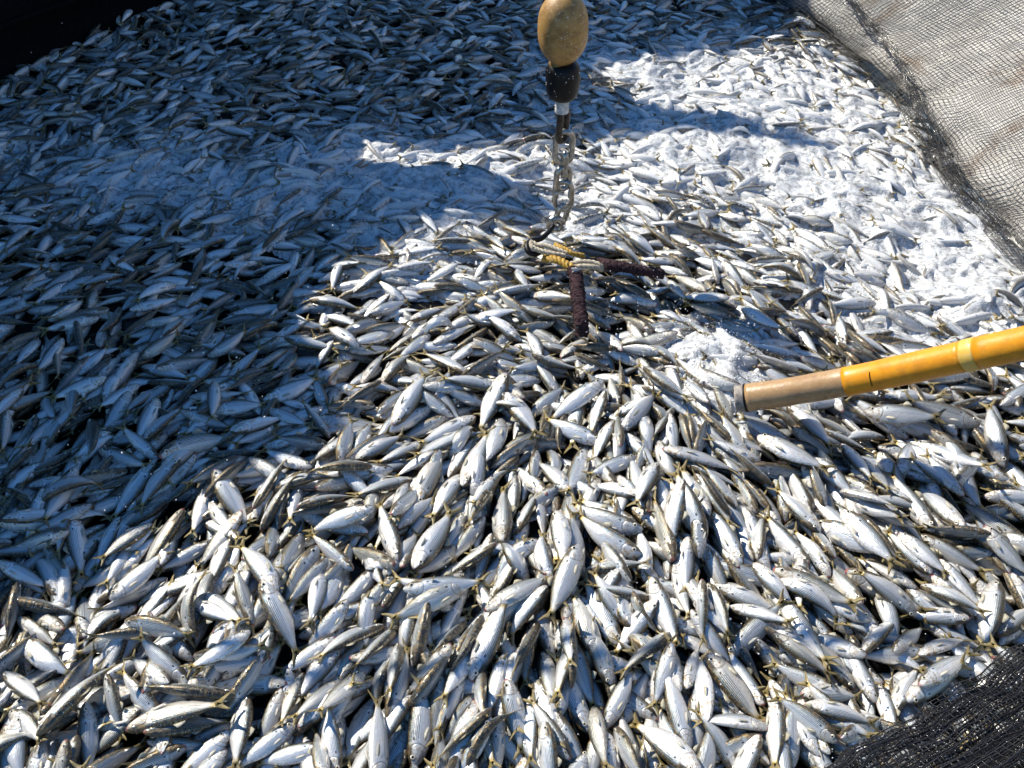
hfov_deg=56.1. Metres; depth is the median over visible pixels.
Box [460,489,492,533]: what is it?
fish
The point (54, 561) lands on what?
fish
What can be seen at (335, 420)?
fish
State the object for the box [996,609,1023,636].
fish
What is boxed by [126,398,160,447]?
fish
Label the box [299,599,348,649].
fish
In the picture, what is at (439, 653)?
fish
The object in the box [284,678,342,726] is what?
fish
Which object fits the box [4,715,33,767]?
fish
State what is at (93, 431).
fish
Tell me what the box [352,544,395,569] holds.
fish
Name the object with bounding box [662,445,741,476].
fish
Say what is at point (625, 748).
fish
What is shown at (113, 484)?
fish
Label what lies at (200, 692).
fish
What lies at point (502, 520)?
fish
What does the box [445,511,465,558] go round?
fish
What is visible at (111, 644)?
fish
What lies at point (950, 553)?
fish
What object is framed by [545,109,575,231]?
chain
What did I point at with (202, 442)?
fish
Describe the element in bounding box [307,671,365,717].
fish
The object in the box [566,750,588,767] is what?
fish
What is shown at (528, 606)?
fish
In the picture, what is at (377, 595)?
fish
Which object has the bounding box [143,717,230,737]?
fish
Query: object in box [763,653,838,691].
fish
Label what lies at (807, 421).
fish
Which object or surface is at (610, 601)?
fish
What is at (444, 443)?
fish
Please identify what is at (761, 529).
fish
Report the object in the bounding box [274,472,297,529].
fish
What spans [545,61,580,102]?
rubber weight
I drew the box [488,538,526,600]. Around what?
fish
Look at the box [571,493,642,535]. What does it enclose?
fish
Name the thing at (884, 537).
fish
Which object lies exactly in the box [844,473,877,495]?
fish
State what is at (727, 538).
fish
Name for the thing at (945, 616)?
fish
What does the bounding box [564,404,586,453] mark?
fish
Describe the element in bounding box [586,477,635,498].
fish
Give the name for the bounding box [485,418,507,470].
fish
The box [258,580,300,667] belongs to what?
fish
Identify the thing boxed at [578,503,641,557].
fish
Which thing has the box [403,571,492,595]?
fish
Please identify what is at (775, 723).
fish
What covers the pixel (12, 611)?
fish
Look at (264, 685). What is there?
fish
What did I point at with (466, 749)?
fish
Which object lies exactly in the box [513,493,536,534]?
fish
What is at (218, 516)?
fish
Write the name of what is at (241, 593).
fish
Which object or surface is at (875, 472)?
fish
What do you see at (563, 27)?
float
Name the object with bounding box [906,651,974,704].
fish
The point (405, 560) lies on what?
fish
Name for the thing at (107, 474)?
fish
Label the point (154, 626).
fish
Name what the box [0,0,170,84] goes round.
net
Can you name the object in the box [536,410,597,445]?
fish
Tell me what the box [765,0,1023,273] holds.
net
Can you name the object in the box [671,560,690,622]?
fish
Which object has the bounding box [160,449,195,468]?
fish
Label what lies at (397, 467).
fish
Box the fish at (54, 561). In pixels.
[43,545,77,590]
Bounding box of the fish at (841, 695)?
[800,683,864,706]
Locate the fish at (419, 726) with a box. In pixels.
[405,672,431,765]
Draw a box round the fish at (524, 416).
[502,392,547,441]
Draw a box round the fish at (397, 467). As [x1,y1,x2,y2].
[367,457,411,475]
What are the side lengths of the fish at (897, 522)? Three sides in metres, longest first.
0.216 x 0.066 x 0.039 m
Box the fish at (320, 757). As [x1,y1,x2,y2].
[308,727,329,767]
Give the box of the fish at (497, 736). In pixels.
[483,720,504,767]
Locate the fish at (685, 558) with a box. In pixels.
[676,536,697,596]
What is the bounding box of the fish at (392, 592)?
[381,564,411,607]
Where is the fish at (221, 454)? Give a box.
[205,449,260,460]
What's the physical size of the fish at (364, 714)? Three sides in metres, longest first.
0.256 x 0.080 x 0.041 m
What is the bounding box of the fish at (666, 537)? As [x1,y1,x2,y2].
[652,486,677,561]
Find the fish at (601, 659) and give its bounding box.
[585,616,614,685]
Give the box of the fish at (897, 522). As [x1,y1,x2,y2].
[868,508,925,537]
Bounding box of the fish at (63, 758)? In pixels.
[52,739,71,767]
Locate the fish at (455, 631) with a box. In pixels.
[428,620,467,655]
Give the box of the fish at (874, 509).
[846,496,910,525]
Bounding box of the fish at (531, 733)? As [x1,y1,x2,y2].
[523,696,539,767]
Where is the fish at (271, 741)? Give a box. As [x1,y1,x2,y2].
[227,722,295,767]
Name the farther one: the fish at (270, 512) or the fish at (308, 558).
the fish at (270, 512)
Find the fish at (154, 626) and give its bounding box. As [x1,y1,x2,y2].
[124,614,195,646]
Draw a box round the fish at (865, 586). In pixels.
[845,568,937,624]
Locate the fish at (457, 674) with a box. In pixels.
[433,652,470,707]
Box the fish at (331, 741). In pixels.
[321,706,343,767]
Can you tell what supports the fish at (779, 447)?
on the fish mass
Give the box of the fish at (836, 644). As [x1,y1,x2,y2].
[817,632,866,658]
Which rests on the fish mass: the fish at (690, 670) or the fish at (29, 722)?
the fish at (29, 722)
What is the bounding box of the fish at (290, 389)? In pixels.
[263,369,325,402]
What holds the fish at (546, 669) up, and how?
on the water
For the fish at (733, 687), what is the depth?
2.77 m
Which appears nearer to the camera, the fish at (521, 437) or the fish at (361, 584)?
the fish at (361, 584)
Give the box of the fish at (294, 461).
[256,443,311,469]
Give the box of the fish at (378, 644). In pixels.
[344,626,398,671]
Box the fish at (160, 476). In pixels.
[130,458,180,515]
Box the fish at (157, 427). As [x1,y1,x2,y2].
[143,405,182,440]
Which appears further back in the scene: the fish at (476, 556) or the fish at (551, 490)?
the fish at (551, 490)
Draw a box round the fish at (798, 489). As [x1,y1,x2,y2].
[787,461,813,512]
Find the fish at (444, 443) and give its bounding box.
[405,427,471,458]
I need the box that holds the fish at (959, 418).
[899,390,979,428]
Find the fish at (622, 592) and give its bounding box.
[586,578,648,601]
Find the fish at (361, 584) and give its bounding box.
[326,570,374,610]
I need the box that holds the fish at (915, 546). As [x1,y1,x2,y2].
[898,532,949,578]
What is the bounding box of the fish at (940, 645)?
[917,638,977,656]
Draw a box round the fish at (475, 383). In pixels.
[437,371,491,391]
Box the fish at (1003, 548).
[982,525,1023,572]
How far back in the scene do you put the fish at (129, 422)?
3.56 m
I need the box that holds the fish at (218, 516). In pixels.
[208,501,240,538]
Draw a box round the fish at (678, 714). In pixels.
[654,660,693,749]
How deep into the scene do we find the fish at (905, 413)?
3.52 m
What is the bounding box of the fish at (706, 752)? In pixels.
[693,724,716,767]
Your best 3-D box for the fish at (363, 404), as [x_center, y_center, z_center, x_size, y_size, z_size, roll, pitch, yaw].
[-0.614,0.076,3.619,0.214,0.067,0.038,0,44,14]
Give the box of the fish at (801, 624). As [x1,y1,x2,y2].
[778,598,840,669]
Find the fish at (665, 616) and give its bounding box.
[648,576,687,648]
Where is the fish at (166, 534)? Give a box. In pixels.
[145,508,184,560]
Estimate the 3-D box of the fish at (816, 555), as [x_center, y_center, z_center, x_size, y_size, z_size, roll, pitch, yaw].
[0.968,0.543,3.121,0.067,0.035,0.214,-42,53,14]
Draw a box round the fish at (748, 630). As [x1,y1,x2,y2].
[726,589,796,657]
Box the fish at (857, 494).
[839,489,901,507]
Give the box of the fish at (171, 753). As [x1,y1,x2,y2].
[126,744,185,767]
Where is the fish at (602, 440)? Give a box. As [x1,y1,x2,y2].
[592,420,614,460]
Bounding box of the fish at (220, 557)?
[209,538,233,579]
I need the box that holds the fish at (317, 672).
[298,649,340,708]
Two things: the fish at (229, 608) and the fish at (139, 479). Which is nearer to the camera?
the fish at (229, 608)
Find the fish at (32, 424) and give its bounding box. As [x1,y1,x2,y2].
[1,414,39,462]
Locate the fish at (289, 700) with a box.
[270,673,304,728]
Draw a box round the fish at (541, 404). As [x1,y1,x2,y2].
[530,380,571,416]
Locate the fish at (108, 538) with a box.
[85,516,121,572]
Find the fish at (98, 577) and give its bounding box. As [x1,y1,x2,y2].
[81,560,129,589]
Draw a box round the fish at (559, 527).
[547,510,571,570]
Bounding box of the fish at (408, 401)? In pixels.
[391,367,432,425]
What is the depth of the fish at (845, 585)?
2.99 m
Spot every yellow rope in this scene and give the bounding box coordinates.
[541,254,572,269]
[553,242,584,257]
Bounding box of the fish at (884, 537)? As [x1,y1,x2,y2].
[858,513,905,570]
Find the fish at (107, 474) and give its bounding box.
[64,467,127,482]
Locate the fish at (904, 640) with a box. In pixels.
[892,621,930,652]
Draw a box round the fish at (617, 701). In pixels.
[603,667,642,728]
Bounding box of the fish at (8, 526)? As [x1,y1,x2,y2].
[0,518,67,533]
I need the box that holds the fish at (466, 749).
[459,717,491,767]
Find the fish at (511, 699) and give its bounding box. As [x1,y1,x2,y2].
[501,679,525,760]
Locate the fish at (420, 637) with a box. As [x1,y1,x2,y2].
[410,577,433,667]
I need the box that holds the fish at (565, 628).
[557,618,576,668]
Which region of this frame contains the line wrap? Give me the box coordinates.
[555,102,568,114]
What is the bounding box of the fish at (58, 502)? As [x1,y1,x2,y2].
[33,466,78,527]
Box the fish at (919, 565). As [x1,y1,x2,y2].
[884,524,932,575]
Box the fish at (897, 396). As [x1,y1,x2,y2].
[883,389,949,406]
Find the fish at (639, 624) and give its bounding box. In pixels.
[610,598,658,655]
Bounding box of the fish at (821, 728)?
[767,686,838,743]
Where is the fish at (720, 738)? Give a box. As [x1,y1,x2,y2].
[688,701,735,767]
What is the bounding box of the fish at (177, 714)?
[125,691,231,733]
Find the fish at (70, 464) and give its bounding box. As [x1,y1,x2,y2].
[58,452,81,474]
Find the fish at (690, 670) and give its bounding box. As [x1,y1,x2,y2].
[683,649,698,689]
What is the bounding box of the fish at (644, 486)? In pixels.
[626,462,659,509]
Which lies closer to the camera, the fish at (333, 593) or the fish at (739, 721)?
the fish at (739, 721)
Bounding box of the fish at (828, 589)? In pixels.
[773,566,865,616]
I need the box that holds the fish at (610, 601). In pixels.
[585,564,622,625]
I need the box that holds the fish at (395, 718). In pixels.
[384,695,410,737]
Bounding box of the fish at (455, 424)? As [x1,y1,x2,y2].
[410,415,475,449]
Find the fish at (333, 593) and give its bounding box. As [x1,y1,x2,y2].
[309,574,343,620]
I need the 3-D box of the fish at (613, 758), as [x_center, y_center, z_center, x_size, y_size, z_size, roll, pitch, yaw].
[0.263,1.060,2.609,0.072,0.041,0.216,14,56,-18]
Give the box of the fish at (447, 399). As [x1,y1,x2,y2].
[429,391,458,417]
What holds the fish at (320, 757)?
on the fish mass
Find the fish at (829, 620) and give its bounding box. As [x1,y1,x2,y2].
[813,604,853,634]
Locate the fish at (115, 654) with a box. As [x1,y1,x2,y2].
[101,639,127,669]
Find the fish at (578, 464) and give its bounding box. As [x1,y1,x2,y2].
[559,449,588,495]
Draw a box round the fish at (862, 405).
[854,400,908,439]
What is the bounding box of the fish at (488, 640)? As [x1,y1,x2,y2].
[468,592,507,681]
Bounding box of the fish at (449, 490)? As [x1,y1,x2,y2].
[421,474,461,524]
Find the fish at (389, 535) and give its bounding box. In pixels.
[374,495,401,560]
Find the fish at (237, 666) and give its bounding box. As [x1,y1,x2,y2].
[189,652,270,675]
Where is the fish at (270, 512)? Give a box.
[260,471,301,531]
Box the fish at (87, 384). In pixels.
[43,375,106,406]
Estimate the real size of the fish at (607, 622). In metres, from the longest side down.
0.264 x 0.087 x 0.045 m
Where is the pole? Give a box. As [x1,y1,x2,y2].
[734,326,1023,411]
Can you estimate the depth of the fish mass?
3.94 m
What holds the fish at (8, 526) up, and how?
on the fish mass
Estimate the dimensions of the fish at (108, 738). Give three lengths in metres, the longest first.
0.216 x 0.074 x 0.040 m
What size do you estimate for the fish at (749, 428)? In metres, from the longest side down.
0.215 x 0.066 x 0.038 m
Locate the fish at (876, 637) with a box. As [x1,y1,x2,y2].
[861,614,908,652]
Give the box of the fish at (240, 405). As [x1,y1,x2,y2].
[215,396,269,415]
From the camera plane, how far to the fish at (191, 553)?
3.16 m
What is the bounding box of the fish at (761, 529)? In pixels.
[753,505,768,559]
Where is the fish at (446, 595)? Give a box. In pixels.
[381,583,466,629]
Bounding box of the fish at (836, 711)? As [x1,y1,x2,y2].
[804,699,879,731]
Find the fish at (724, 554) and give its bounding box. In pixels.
[708,530,739,568]
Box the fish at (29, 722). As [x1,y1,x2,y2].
[8,708,47,753]
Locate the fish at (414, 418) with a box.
[370,404,431,434]
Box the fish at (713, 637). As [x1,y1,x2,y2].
[690,609,730,664]
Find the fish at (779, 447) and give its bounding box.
[757,433,836,478]
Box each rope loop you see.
[529,240,567,257]
[569,259,603,271]
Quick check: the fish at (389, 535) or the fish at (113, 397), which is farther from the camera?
the fish at (113, 397)
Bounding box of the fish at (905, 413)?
[865,401,947,425]
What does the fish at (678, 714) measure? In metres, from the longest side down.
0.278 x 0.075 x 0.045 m
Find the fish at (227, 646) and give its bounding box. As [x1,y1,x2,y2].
[180,629,250,677]
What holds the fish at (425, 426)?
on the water
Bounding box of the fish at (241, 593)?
[226,560,255,625]
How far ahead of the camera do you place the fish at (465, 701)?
2.73 m
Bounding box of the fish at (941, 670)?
[917,644,982,687]
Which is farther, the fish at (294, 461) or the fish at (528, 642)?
the fish at (294, 461)
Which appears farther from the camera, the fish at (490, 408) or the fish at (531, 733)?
the fish at (490, 408)
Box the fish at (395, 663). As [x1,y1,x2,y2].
[382,642,403,697]
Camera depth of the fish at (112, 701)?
2.69 m
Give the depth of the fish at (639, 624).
2.91 m
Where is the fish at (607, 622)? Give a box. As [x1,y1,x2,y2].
[577,570,621,645]
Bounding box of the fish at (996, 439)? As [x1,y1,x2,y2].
[979,399,1008,467]
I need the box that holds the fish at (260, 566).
[229,536,278,590]
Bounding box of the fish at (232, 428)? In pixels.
[230,419,280,434]
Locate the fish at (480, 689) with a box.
[472,670,487,716]
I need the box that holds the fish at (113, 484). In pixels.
[86,473,134,493]
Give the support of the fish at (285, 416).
on the fish mass
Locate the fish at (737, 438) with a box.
[713,407,747,448]
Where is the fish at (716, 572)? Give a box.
[705,546,729,603]
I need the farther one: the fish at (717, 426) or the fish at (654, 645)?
the fish at (717, 426)
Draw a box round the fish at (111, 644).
[89,614,138,675]
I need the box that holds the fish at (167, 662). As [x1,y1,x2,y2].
[130,626,188,682]
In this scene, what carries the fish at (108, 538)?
on the fish mass
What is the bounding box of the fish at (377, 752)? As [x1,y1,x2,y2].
[366,690,390,767]
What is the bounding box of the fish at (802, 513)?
[767,481,820,532]
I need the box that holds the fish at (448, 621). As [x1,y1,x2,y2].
[435,594,463,645]
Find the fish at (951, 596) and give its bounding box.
[920,583,991,620]
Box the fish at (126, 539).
[92,523,152,565]
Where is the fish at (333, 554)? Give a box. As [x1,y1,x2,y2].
[305,525,353,570]
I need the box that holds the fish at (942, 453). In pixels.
[912,441,998,471]
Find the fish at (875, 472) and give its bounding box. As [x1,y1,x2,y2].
[863,458,897,491]
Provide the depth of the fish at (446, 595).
2.94 m
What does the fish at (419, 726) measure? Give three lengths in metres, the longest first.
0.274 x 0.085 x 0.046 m
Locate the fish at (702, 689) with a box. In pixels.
[691,649,714,721]
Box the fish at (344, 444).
[335,413,358,460]
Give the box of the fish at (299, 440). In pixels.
[269,430,327,450]
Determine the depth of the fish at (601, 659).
2.81 m
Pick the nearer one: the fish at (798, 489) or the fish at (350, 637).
the fish at (350, 637)
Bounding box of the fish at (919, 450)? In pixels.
[884,434,950,470]
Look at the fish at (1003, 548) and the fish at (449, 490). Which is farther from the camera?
the fish at (449, 490)
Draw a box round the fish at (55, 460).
[7,451,71,477]
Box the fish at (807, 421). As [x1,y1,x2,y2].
[786,405,842,455]
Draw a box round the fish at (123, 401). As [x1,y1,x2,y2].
[104,391,132,425]
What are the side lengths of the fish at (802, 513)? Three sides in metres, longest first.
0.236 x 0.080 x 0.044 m
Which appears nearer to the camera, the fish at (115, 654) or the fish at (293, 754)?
the fish at (293, 754)
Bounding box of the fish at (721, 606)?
[706,582,734,643]
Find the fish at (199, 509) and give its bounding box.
[184,488,210,537]
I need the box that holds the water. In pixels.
[0,0,1023,767]
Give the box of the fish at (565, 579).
[538,543,582,628]
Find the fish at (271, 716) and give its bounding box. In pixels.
[257,688,283,737]
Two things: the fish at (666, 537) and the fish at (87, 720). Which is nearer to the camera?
the fish at (87, 720)
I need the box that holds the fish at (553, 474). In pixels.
[528,461,573,496]
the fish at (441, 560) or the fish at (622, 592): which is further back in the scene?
the fish at (441, 560)
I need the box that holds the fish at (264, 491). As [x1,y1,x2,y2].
[252,456,291,508]
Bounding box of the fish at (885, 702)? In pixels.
[876,685,899,742]
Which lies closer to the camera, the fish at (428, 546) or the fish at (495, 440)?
the fish at (428, 546)
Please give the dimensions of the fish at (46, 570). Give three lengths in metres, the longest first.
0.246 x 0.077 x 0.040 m
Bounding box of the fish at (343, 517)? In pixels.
[302,504,373,543]
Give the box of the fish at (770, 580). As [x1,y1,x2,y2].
[751,562,804,608]
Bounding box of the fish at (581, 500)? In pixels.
[576,490,636,521]
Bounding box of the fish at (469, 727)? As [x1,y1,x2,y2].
[436,708,491,763]
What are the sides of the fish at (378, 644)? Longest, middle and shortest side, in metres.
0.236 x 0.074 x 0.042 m
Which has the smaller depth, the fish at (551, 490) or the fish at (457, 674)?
the fish at (457, 674)
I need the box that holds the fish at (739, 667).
[726,648,764,705]
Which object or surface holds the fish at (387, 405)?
on the fish mass
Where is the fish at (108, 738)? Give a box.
[96,707,141,754]
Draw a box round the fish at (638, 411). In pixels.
[622,383,656,431]
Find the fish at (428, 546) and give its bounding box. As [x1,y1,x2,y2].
[411,501,461,569]
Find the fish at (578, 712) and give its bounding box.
[546,646,588,733]
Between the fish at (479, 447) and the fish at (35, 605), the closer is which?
the fish at (35, 605)
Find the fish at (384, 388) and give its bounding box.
[349,382,399,394]
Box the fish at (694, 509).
[666,462,707,537]
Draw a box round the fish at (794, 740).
[785,687,804,767]
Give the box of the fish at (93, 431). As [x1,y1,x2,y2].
[82,418,100,461]
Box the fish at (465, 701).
[444,694,474,743]
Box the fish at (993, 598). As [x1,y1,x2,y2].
[972,579,1009,656]
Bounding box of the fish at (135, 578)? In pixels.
[109,548,174,600]
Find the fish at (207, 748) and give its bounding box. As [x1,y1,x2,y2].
[181,730,229,767]
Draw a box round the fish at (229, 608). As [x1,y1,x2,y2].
[206,591,249,627]
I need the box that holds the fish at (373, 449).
[355,428,409,460]
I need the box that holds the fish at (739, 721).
[690,713,767,730]
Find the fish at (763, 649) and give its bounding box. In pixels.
[754,639,792,687]
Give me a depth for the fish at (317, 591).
2.96 m
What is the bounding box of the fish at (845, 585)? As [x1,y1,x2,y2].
[830,558,863,604]
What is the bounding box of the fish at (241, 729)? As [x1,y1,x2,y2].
[229,695,253,767]
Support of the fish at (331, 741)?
on the fish mass
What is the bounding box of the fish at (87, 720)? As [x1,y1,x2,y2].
[77,702,98,764]
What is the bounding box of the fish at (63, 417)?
[39,401,82,441]
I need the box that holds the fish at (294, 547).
[274,533,303,573]
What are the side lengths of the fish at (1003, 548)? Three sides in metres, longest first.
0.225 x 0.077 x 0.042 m
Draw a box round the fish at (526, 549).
[488,538,537,588]
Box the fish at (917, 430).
[892,420,960,439]
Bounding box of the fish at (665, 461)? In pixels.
[655,440,678,481]
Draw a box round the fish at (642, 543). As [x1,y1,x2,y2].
[636,520,652,581]
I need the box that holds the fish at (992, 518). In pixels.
[956,496,1020,532]
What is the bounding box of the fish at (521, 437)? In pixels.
[499,424,550,454]
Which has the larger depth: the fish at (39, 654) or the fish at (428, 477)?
the fish at (428, 477)
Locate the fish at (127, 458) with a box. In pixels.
[98,447,151,466]
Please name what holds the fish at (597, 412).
on the fish at (576, 432)
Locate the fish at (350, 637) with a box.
[306,623,384,663]
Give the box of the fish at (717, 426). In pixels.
[691,404,731,440]
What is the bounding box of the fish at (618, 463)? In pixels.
[581,454,635,481]
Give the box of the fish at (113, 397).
[90,383,139,411]
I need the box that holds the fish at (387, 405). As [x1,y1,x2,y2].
[376,383,411,413]
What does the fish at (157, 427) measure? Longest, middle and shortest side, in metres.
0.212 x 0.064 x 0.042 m
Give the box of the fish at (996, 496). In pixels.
[983,489,1023,504]
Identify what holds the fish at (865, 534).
on the fish mass
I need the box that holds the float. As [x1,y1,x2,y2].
[538,0,588,66]
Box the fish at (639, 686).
[623,672,648,722]
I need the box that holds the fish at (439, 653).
[407,643,451,694]
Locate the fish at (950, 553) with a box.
[919,533,993,581]
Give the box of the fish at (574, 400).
[549,379,603,431]
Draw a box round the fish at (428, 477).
[412,440,449,503]
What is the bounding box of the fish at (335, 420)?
[319,414,382,432]
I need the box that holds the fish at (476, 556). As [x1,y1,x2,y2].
[451,542,496,572]
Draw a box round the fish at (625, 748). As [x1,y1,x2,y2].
[613,726,639,767]
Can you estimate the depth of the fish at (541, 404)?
3.66 m
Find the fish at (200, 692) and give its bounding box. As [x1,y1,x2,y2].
[131,683,235,701]
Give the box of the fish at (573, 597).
[569,588,590,644]
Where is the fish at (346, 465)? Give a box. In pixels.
[302,459,372,475]
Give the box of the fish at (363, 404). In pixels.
[322,398,374,410]
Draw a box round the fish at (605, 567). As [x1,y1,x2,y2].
[587,558,652,573]
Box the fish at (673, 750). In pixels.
[629,710,700,767]
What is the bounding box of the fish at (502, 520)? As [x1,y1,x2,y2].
[492,479,515,541]
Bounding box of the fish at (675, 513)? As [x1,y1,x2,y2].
[664,479,687,552]
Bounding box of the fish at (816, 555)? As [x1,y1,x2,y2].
[793,522,830,577]
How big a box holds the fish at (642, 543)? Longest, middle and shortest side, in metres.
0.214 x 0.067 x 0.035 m
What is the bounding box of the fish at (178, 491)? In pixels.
[157,472,199,514]
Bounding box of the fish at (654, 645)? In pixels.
[614,631,670,679]
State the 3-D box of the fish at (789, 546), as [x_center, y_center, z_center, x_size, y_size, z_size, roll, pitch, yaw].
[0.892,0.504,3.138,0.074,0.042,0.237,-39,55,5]
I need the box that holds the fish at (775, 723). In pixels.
[765,702,789,767]
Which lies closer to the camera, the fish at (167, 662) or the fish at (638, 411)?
the fish at (167, 662)
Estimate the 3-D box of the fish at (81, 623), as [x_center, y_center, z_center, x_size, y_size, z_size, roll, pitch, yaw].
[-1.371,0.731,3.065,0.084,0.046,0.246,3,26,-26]
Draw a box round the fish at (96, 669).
[60,658,105,730]
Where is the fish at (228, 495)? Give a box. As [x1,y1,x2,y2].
[211,469,259,534]
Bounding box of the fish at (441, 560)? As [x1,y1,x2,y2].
[406,544,455,577]
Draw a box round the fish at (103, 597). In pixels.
[96,570,156,603]
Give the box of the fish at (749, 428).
[732,418,758,437]
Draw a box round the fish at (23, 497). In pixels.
[0,487,31,504]
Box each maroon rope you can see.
[566,265,588,336]
[595,257,664,278]
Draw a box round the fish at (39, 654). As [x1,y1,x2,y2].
[23,637,70,674]
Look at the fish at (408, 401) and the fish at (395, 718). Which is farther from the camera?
the fish at (408, 401)
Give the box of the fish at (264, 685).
[213,674,287,696]
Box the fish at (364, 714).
[343,698,374,767]
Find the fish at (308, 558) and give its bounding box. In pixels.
[282,545,319,601]
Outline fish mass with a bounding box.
[0,0,1023,767]
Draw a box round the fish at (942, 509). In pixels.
[908,483,965,525]
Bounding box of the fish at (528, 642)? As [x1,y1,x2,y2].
[510,622,541,680]
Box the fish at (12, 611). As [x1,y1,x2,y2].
[2,581,21,650]
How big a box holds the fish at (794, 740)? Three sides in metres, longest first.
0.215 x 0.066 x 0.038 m
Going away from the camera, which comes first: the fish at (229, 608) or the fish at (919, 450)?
the fish at (229, 608)
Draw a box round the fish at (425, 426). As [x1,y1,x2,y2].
[398,415,445,440]
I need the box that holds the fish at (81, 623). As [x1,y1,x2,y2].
[73,590,94,639]
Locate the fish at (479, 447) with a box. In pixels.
[460,425,495,486]
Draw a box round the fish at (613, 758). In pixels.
[600,732,620,767]
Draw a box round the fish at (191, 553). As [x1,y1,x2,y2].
[155,539,210,577]
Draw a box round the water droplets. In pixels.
[9,26,1009,765]
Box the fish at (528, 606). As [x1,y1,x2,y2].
[501,585,547,645]
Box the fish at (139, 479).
[100,459,157,520]
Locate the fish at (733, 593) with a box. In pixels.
[714,582,771,607]
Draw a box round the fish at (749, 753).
[733,734,762,767]
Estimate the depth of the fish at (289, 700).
2.75 m
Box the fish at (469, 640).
[447,615,484,674]
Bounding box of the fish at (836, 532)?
[818,519,902,564]
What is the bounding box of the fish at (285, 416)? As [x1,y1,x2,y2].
[270,407,314,426]
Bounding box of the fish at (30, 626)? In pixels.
[16,616,64,653]
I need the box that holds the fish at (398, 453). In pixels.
[369,441,424,462]
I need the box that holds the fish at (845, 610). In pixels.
[832,603,870,622]
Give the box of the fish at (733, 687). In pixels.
[705,653,765,718]
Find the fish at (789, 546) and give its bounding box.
[756,507,809,564]
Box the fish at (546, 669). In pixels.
[536,651,561,712]
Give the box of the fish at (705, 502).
[672,460,711,515]
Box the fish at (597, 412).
[589,390,607,430]
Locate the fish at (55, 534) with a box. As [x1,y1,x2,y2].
[8,527,68,548]
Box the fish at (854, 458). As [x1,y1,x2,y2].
[840,443,877,485]
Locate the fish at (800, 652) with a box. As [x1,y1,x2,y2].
[772,633,838,683]
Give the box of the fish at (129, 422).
[101,416,138,432]
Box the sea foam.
[0,0,1023,423]
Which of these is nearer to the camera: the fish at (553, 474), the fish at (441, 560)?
the fish at (441, 560)
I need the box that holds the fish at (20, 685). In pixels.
[2,671,48,713]
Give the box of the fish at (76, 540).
[63,520,89,581]
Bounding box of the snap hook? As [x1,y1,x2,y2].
[524,224,555,256]
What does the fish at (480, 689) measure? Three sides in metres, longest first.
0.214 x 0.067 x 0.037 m
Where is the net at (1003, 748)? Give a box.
[824,643,1023,767]
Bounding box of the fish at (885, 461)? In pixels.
[876,452,906,483]
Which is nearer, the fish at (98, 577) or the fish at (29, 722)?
the fish at (29, 722)
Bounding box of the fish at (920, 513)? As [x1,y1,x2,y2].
[880,462,935,531]
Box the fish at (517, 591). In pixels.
[484,575,552,612]
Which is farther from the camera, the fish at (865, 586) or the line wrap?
the line wrap
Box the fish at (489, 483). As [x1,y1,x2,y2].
[466,476,495,504]
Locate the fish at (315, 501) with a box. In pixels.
[297,494,357,508]
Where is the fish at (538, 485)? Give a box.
[517,467,547,495]
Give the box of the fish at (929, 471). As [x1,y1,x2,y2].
[903,452,951,491]
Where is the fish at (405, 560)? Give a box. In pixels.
[399,528,424,567]
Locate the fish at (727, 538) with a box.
[711,509,743,563]
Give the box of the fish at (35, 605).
[17,596,86,617]
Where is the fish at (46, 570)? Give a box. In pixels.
[34,554,58,595]
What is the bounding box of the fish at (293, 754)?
[255,742,312,767]
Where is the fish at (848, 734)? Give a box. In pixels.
[838,710,884,743]
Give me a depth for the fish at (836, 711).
2.65 m
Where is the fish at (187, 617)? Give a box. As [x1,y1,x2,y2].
[178,566,211,637]
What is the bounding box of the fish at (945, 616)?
[899,607,969,628]
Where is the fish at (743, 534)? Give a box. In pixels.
[736,526,754,561]
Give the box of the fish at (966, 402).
[950,397,983,406]
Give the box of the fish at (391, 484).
[346,476,412,499]
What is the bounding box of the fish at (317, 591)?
[299,572,327,633]
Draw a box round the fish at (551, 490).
[514,483,558,523]
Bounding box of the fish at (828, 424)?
[812,413,859,443]
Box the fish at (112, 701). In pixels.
[103,673,126,746]
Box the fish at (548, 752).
[538,721,561,767]
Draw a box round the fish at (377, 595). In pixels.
[343,576,393,628]
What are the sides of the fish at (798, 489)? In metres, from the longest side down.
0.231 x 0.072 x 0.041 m
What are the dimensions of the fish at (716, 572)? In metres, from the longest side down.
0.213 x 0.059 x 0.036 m
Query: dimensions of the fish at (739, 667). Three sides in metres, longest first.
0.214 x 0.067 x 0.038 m
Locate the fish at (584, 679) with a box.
[576,644,603,709]
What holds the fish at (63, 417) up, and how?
on the fish mass
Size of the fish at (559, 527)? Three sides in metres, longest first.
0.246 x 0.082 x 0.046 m
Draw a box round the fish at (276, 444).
[265,419,318,449]
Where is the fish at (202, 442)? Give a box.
[159,429,238,459]
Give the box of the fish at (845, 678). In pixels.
[800,634,855,689]
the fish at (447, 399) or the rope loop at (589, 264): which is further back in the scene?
the rope loop at (589, 264)
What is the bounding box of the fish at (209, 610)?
[195,599,242,630]
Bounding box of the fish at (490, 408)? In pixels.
[472,372,509,433]
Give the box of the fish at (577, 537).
[565,503,584,577]
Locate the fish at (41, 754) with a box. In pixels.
[26,741,48,767]
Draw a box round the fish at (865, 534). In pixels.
[840,509,906,573]
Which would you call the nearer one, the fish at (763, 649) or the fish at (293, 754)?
the fish at (293, 754)
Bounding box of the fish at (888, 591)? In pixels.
[848,560,916,617]
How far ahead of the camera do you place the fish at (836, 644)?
2.85 m
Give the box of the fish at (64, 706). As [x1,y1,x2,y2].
[35,661,125,736]

